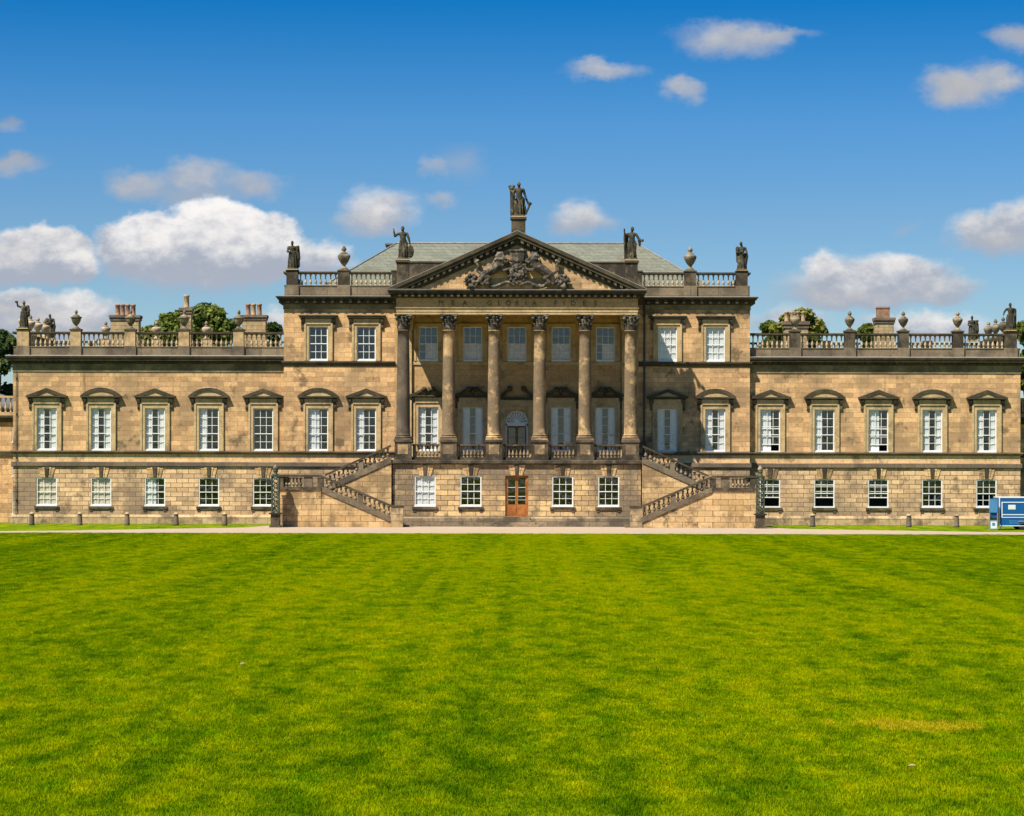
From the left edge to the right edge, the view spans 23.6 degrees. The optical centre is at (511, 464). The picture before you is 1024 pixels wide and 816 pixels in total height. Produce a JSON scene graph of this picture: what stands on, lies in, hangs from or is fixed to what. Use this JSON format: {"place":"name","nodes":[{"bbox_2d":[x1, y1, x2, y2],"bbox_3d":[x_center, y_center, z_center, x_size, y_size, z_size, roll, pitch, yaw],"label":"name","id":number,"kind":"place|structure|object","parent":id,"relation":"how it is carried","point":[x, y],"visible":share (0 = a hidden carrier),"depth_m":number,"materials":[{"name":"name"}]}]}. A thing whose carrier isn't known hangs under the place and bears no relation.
{"place":"outdoors","nodes":[
{"label":"outdoors","id":0,"kind":"place"},
{"bbox_2d":[0,394,12,521],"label":"side building","id":1,"kind":"structure","parent":0,"point":[6,457],"depth_m":184.00,"materials":[{"name":"stone"}]},
{"bbox_2d":[0,522,1023,815],"bbox_3d":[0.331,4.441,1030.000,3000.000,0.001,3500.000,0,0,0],"label":"lawn","id":2,"kind":"structure","parent":0,"point":[6,526],"depth_m":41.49,"materials":[{"name":"green plant"}]},
{"bbox_2d":[0,329,16,398],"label":"tree","id":3,"kind":"object","parent":2,"relation":"on","point":[8,340],"visible":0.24,"depth_m":213.10,"materials":[{"name":"green plant"}]},
{"bbox_2d":[29,512,34,524],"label":"bollard","id":4,"kind":"object","parent":2,"relation":"on","point":[31,519],"visible":1,"depth_m":175.65,"materials":[{"name":"stone"}]},
{"bbox_2d":[77,512,82,524],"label":"bollard","id":5,"kind":"object","parent":2,"relation":"on","point":[79,518],"visible":1,"depth_m":175.65,"materials":[{"name":"stone"}]},
{"bbox_2d":[124,512,129,524],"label":"bollard","id":6,"kind":"object","parent":2,"relation":"on","point":[127,520],"visible":1,"depth_m":175.65,"materials":[{"name":"stone"}]},
{"bbox_2d":[141,325,168,345],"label":"tree","id":7,"kind":"object","parent":2,"relation":"on","point":[147,328],"visible":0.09,"depth_m":219.04,"materials":[{"name":"green plant"}]},
{"bbox_2d":[154,310,179,345],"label":"tree","id":8,"kind":"object","parent":2,"relation":"on","point":[168,321],"visible":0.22,"depth_m":228.35,"materials":[{"name":"green plant"}]},
{"bbox_2d":[173,512,178,525],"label":"bollard","id":9,"kind":"object","parent":2,"relation":"on","point":[176,519],"visible":1,"depth_m":175.65,"materials":[{"name":"stone"}]},
{"bbox_2d":[173,302,237,346],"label":"tree","id":10,"kind":"object","parent":2,"relation":"on","point":[214,317],"visible":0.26,"depth_m":224.57,"materials":[{"name":"green plant"}]},
{"bbox_2d":[222,512,227,525],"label":"bollard","id":11,"kind":"object","parent":2,"relation":"on","point":[224,518],"visible":1,"depth_m":175.65,"materials":[{"name":"stone"}]},
{"bbox_2d":[267,321,282,346],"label":"tree","id":12,"kind":"object","parent":2,"relation":"on","point":[274,326],"visible":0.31,"depth_m":231.47,"materials":[{"name":"green plant"}]},
{"bbox_2d":[5,217,1023,526],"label":"country house","id":13,"kind":"structure","parent":2,"relation":"on","point":[517,377],"depth_m":179.68,"materials":[{"name":"stone"}]},
{"bbox_2d":[15,301,29,328],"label":"statue","id":14,"kind":"object","parent":13,"relation":"on","point":[24,316],"visible":1,"depth_m":180.06,"materials":[{"name":"stone"}]},
{"bbox_2d":[28,315,34,331],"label":"urn","id":15,"kind":"object","parent":13,"relation":"on","point":[31,323],"visible":0.61,"depth_m":185.21,"materials":[{"name":"stone"}]},
{"bbox_2d":[34,317,42,335],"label":"urn","id":16,"kind":"object","parent":13,"relation":"on","point":[38,326],"visible":0.74,"depth_m":188.10,"materials":[{"name":"stone"}]},
{"bbox_2d":[41,319,49,337],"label":"urn","id":17,"kind":"object","parent":13,"relation":"on","point":[45,327],"visible":0.64,"depth_m":190.90,"materials":[{"name":"stone"}]},
{"bbox_2d":[26,388,66,450],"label":"window","id":18,"kind":"structure","parent":13,"relation":"in","point":[46,398],"depth_m":179.93,"materials":[{"name":"white paint"}]},
{"bbox_2d":[34,467,58,510],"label":"window","id":19,"kind":"structure","parent":13,"relation":"in","point":[46,487],"depth_m":180.15,"materials":[{"name":"white paint"}]},
{"bbox_2d":[46,314,55,339],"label":"statue","id":20,"kind":"object","parent":13,"relation":"on","point":[51,323],"visible":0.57,"depth_m":193.22,"materials":[{"name":"stone"}]},
{"bbox_2d":[70,310,81,328],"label":"urn","id":21,"kind":"object","parent":13,"relation":"on","point":[76,318],"visible":1,"depth_m":180.03,"materials":[{"name":"stone"}]},
{"bbox_2d":[88,467,112,510],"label":"window","id":22,"kind":"structure","parent":13,"relation":"in","point":[100,487],"depth_m":180.11,"materials":[{"name":"white paint"}]},
{"bbox_2d":[80,388,121,450],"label":"window","id":23,"kind":"structure","parent":13,"relation":"in","point":[97,398],"depth_m":179.93,"materials":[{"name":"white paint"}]},
{"bbox_2d":[101,321,109,338],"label":"urn","id":24,"kind":"object","parent":13,"relation":"on","point":[105,328],"visible":0.84,"depth_m":193.10,"materials":[{"name":"stone"}]},
{"bbox_2d":[125,310,136,328],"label":"urn","id":25,"kind":"object","parent":13,"relation":"on","point":[130,318],"visible":1,"depth_m":180.01,"materials":[{"name":"stone"}]},
{"bbox_2d":[142,467,166,510],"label":"window","id":26,"kind":"structure","parent":13,"relation":"in","point":[150,483],"depth_m":180.02,"materials":[{"name":"white paint"}]},
{"bbox_2d":[134,388,175,450],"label":"window","id":27,"kind":"structure","parent":13,"relation":"in","point":[154,398],"depth_m":179.93,"materials":[{"name":"white paint"}]},
{"bbox_2d":[152,321,160,338],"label":"urn","id":28,"kind":"object","parent":13,"relation":"on","point":[156,328],"visible":0.89,"depth_m":193.10,"materials":[{"name":"stone"}]},
{"bbox_2d":[178,310,189,328],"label":"urn","id":29,"kind":"object","parent":13,"relation":"on","point":[184,319],"visible":1,"depth_m":180.02,"materials":[{"name":"stone"}]},
{"bbox_2d":[202,321,210,338],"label":"urn","id":30,"kind":"object","parent":13,"relation":"on","point":[206,328],"visible":0.77,"depth_m":193.08,"materials":[{"name":"stone"}]},
{"bbox_2d":[196,467,220,510],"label":"window","id":31,"kind":"structure","parent":13,"relation":"in","point":[206,471],"depth_m":179.93,"materials":[{"name":"white paint"}]},
{"bbox_2d":[188,388,229,450],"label":"window","id":32,"kind":"structure","parent":13,"relation":"in","point":[205,398],"depth_m":179.93,"materials":[{"name":"white paint"}]},
{"bbox_2d":[233,310,244,328],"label":"urn","id":33,"kind":"object","parent":13,"relation":"on","point":[238,319],"visible":1,"depth_m":180.03,"materials":[{"name":"stone"}]},
{"bbox_2d":[242,389,283,450],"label":"window","id":34,"kind":"structure","parent":13,"relation":"in","point":[260,399],"depth_m":179.89,"materials":[{"name":"white paint"}]},
{"bbox_2d":[251,467,275,510],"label":"window","id":35,"kind":"structure","parent":13,"relation":"in","point":[263,471],"depth_m":179.93,"materials":[{"name":"white paint"}]},
{"bbox_2d":[286,241,299,269],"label":"statue","id":36,"kind":"object","parent":13,"relation":"on","point":[294,258],"visible":1,"depth_m":179.59,"materials":[{"name":"stone"}]},
{"bbox_2d":[297,388,338,450],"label":"window","id":37,"kind":"structure","parent":13,"relation":"in","point":[315,399],"depth_m":179.41,"materials":[{"name":"white paint"}]},
{"bbox_2d":[299,315,337,360],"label":"window","id":38,"kind":"structure","parent":13,"relation":"in","point":[310,320],"depth_m":179.41,"materials":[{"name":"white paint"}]},
{"bbox_2d":[338,246,349,269],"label":"urn","id":39,"kind":"object","parent":13,"relation":"on","point":[343,256],"visible":1,"depth_m":179.54,"materials":[{"name":"stone"}]},
{"bbox_2d":[345,389,386,450],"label":"window","id":40,"kind":"structure","parent":13,"relation":"in","point":[363,399],"depth_m":179.41,"materials":[{"name":"white paint"}]},
{"bbox_2d":[347,315,385,360],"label":"window","id":41,"kind":"structure","parent":13,"relation":"in","point":[359,321],"depth_m":179.41,"materials":[{"name":"white paint"}]},
{"bbox_2d":[393,226,413,259],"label":"statue","id":42,"kind":"object","parent":13,"relation":"on","point":[406,251],"visible":1,"depth_m":174.48,"materials":[{"name":"stone"}]},
{"bbox_2d":[412,465,437,511],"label":"window","id":43,"kind":"structure","parent":13,"relation":"in","point":[425,486],"depth_m":174.53,"materials":[{"name":"white paint"}]},
{"bbox_2d":[410,386,441,451],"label":"window","id":44,"kind":"structure","parent":13,"relation":"in","point":[422,402],"depth_m":179.41,"materials":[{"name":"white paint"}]},
{"bbox_2d":[414,324,442,360],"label":"window","id":45,"kind":"structure","parent":13,"relation":"in","point":[433,351],"depth_m":179.41,"materials":[{"name":"white paint"}]},
{"bbox_2d":[458,465,483,511],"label":"window","id":46,"kind":"structure","parent":13,"relation":"in","point":[470,468],"depth_m":174.35,"materials":[{"name":"white paint"}]},
{"bbox_2d":[455,387,487,451],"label":"window","id":47,"kind":"structure","parent":13,"relation":"in","point":[466,402],"depth_m":179.41,"materials":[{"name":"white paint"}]},
{"bbox_2d":[458,324,486,360],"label":"window","id":48,"kind":"structure","parent":13,"relation":"in","point":[467,352],"depth_m":179.41,"materials":[{"name":"white paint"}]},
{"bbox_2d":[494,464,538,526],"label":"door","id":49,"kind":"structure","parent":13,"relation":"in","point":[516,509],"depth_m":174.48,"materials":[{"name":"brown wood"}]},
{"bbox_2d":[503,324,530,360],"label":"window","id":50,"kind":"structure","parent":13,"relation":"in","point":[511,352],"depth_m":179.45,"materials":[{"name":"white paint"}]},
{"bbox_2d":[501,386,532,456],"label":"door","id":51,"kind":"structure","parent":13,"relation":"in","point":[524,405],"depth_m":179.36,"materials":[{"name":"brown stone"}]},
{"bbox_2d":[508,182,531,216],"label":"statue","id":52,"kind":"object","parent":13,"relation":"on","point":[518,207],"visible":1,"depth_m":174.51,"materials":[{"name":"stone"}]},
{"bbox_2d":[547,324,574,361],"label":"window","id":53,"kind":"structure","parent":13,"relation":"in","point":[555,352],"depth_m":179.41,"materials":[{"name":"white paint"}]},
{"bbox_2d":[546,387,578,451],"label":"window","id":54,"kind":"structure","parent":13,"relation":"in","point":[567,402],"depth_m":179.41,"materials":[{"name":"white paint"}]},
{"bbox_2d":[550,465,574,511],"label":"window","id":55,"kind":"structure","parent":13,"relation":"in","point":[560,472],"depth_m":174.35,"materials":[{"name":"white paint"}]},
{"bbox_2d":[591,324,619,361],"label":"window","id":56,"kind":"structure","parent":13,"relation":"in","point":[610,352],"depth_m":179.41,"materials":[{"name":"white paint"}]},
{"bbox_2d":[591,387,623,451],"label":"window","id":57,"kind":"structure","parent":13,"relation":"in","point":[610,402],"depth_m":179.41,"materials":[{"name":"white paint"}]},
{"bbox_2d":[596,465,620,511],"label":"window","id":58,"kind":"structure","parent":13,"relation":"in","point":[606,472],"depth_m":174.35,"materials":[{"name":"white paint"}]},
{"bbox_2d":[623,227,643,259],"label":"statue","id":59,"kind":"object","parent":13,"relation":"on","point":[630,246],"visible":1,"depth_m":174.47,"materials":[{"name":"stone"}]},
{"bbox_2d":[647,389,687,451],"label":"window","id":60,"kind":"structure","parent":13,"relation":"in","point":[667,399],"depth_m":179.41,"materials":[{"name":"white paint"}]},
{"bbox_2d":[648,316,686,361],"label":"window","id":61,"kind":"structure","parent":13,"relation":"in","point":[667,330],"depth_m":179.41,"materials":[{"name":"white paint"}]},
{"bbox_2d":[684,247,696,270],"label":"urn","id":62,"kind":"object","parent":13,"relation":"on","point":[690,257],"visible":1,"depth_m":179.52,"materials":[{"name":"stone"}]},
{"bbox_2d":[695,389,735,451],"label":"window","id":63,"kind":"structure","parent":13,"relation":"in","point":[712,399],"depth_m":179.41,"materials":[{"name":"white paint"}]},
{"bbox_2d":[696,316,734,361],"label":"window","id":64,"kind":"structure","parent":13,"relation":"in","point":[715,330],"depth_m":179.41,"materials":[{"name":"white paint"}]},
{"bbox_2d":[735,242,747,270],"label":"statue","id":65,"kind":"object","parent":13,"relation":"on","point":[741,258],"visible":1,"depth_m":179.58,"materials":[{"name":"stone"}]},
{"bbox_2d":[750,390,790,451],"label":"window","id":66,"kind":"structure","parent":13,"relation":"in","point":[769,400],"depth_m":179.93,"materials":[{"name":"white paint"}]},
{"bbox_2d":[758,468,782,512],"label":"window","id":67,"kind":"structure","parent":13,"relation":"in","point":[772,472],"depth_m":179.93,"materials":[{"name":"white paint"}]},
{"bbox_2d":[790,311,799,329],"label":"urn","id":68,"kind":"object","parent":13,"relation":"on","point":[794,320],"visible":1,"depth_m":180.04,"materials":[{"name":"stone"}]},
{"bbox_2d":[812,468,836,512],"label":"window","id":69,"kind":"structure","parent":13,"relation":"in","point":[822,476],"depth_m":179.93,"materials":[{"name":"white paint"}]},
{"bbox_2d":[804,389,845,451],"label":"window","id":70,"kind":"structure","parent":13,"relation":"in","point":[827,399],"depth_m":179.93,"materials":[{"name":"white paint"}]},
{"bbox_2d":[844,311,854,330],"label":"urn","id":71,"kind":"object","parent":13,"relation":"on","point":[849,319],"visible":1,"depth_m":180.05,"materials":[{"name":"stone"}]},
{"bbox_2d":[866,468,890,512],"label":"window","id":72,"kind":"structure","parent":13,"relation":"in","point":[879,476],"depth_m":179.93,"materials":[{"name":"white paint"}]},
{"bbox_2d":[858,390,899,451],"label":"window","id":73,"kind":"structure","parent":13,"relation":"in","point":[876,401],"depth_m":179.93,"materials":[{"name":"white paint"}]},
{"bbox_2d":[898,311,907,330],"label":"urn","id":74,"kind":"object","parent":13,"relation":"on","point":[903,320],"visible":1,"depth_m":180.03,"materials":[{"name":"stone"}]},
{"bbox_2d":[920,469,944,512],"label":"window","id":75,"kind":"structure","parent":13,"relation":"in","point":[931,474],"depth_m":179.93,"materials":[{"name":"white paint"}]},
{"bbox_2d":[912,389,953,451],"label":"window","id":76,"kind":"structure","parent":13,"relation":"in","point":[932,399],"depth_m":179.93,"materials":[{"name":"white paint"}]},
{"bbox_2d":[953,311,962,330],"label":"urn","id":77,"kind":"object","parent":13,"relation":"on","point":[957,320],"visible":1,"depth_m":180.04,"materials":[{"name":"stone"}]},
{"bbox_2d":[966,316,978,340],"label":"statue","id":78,"kind":"object","parent":13,"relation":"on","point":[973,328],"visible":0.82,"depth_m":193.14,"materials":[{"name":"stone"}]},
{"bbox_2d":[974,469,996,512],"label":"window","id":79,"kind":"structure","parent":13,"relation":"in","point":[988,473],"depth_m":179.93,"materials":[{"name":"white paint"}]},
{"bbox_2d":[966,390,1007,452],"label":"window","id":80,"kind":"structure","parent":13,"relation":"in","point":[987,400],"depth_m":179.93,"materials":[{"name":"white paint"}]},
{"bbox_2d":[984,321,991,339],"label":"urn","id":81,"kind":"object","parent":13,"relation":"on","point":[987,329],"visible":0.64,"depth_m":190.89,"materials":[{"name":"stone"}]},
{"bbox_2d":[991,319,999,337],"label":"urn","id":82,"kind":"object","parent":13,"relation":"on","point":[995,329],"visible":0.77,"depth_m":188.09,"materials":[{"name":"stone"}]},
{"bbox_2d":[998,317,1005,333],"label":"urn","id":83,"kind":"object","parent":13,"relation":"on","point":[1002,325],"visible":0.7,"depth_m":185.19,"materials":[{"name":"stone"}]},
{"bbox_2d":[1003,303,1016,330],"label":"statue","id":84,"kind":"object","parent":13,"relation":"on","point":[1011,321],"visible":1,"depth_m":180.06,"materials":[{"name":"stone"}]},
{"bbox_2d":[756,320,777,347],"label":"tree","id":85,"kind":"object","parent":2,"relation":"on","point":[763,327],"visible":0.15,"depth_m":229.57,"materials":[{"name":"green plant"}]},
{"bbox_2d":[765,307,828,347],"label":"tree","id":86,"kind":"object","parent":2,"relation":"on","point":[816,325],"visible":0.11,"depth_m":225.44,"materials":[{"name":"green plant"}]},
{"bbox_2d":[810,514,814,526],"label":"bollard","id":87,"kind":"object","parent":2,"relation":"on","point":[812,520],"visible":1,"depth_m":175.65,"materials":[{"name":"stone"}]},
{"bbox_2d":[854,323,873,347],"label":"tree","id":88,"kind":"object","parent":2,"relation":"on","point":[866,328],"visible":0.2,"depth_m":231.28,"materials":[{"name":"green plant"}]},
{"bbox_2d":[906,514,911,526],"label":"bollard","id":89,"kind":"object","parent":2,"relation":"on","point":[908,521],"visible":1,"depth_m":175.65,"materials":[{"name":"stone"}]},
{"bbox_2d":[954,514,958,526],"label":"bollard","id":90,"kind":"object","parent":2,"relation":"on","point":[956,520],"visible":1,"depth_m":175.65,"materials":[{"name":"stone"}]},
{"bbox_2d":[994,497,1023,529],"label":"catering trailer","id":91,"kind":"object","parent":2,"relation":"on","point":[1010,511],"visible":1,"depth_m":168.50,"materials":[{"name":"blue paint"}]},
{"bbox_2d":[1015,320,1023,400],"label":"tree","id":92,"kind":"object","parent":2,"relation":"on","point":[1019,328],"visible":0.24,"depth_m":213.51,"materials":[{"name":"green plant"}]},
{"bbox_2d":[0,526,1023,534],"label":"gravel path","id":93,"kind":"structure","parent":0,"point":[526,530],"depth_m":163.10,"materials":[{"name":"beige gravel"}]},
{"bbox_2d":[269,465,281,527],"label":"lamp standard","id":94,"kind":"object","parent":93,"relation":"on","point":[275,519],"visible":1,"depth_m":170.73,"materials":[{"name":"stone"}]},
{"bbox_2d":[277,445,408,526],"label":"staircase","id":95,"kind":"structure","parent":93,"relation":"on","point":[362,497],"depth_m":172.05,"materials":[{"name":"stone"}]},
{"bbox_2d":[624,446,755,527],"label":"staircase","id":96,"kind":"structure","parent":93,"relation":"on","point":[671,497],"depth_m":172.05,"materials":[{"name":"stone"}]},
{"bbox_2d":[754,466,766,528],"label":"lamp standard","id":97,"kind":"object","parent":93,"relation":"on","point":[759,521],"visible":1,"depth_m":170.73,"materials":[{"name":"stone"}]},
{"bbox_2d":[0,0,1023,397],"label":"sky","id":98,"kind":"structure","parent":0,"point":[863,156],"materials":[{"name":"blue"}]},
{"bbox_2d":[989,499,997,529],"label":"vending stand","id":99,"kind":"object","parent":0,"point":[993,519],"visible":1,"depth_m":168.10,"materials":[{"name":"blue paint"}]},
{"bbox_2d":[1020,398,1023,496],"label":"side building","id":100,"kind":"structure","parent":0,"point":[1022,446],"depth_m":184.00,"materials":[{"name":"stone"}]}
]}

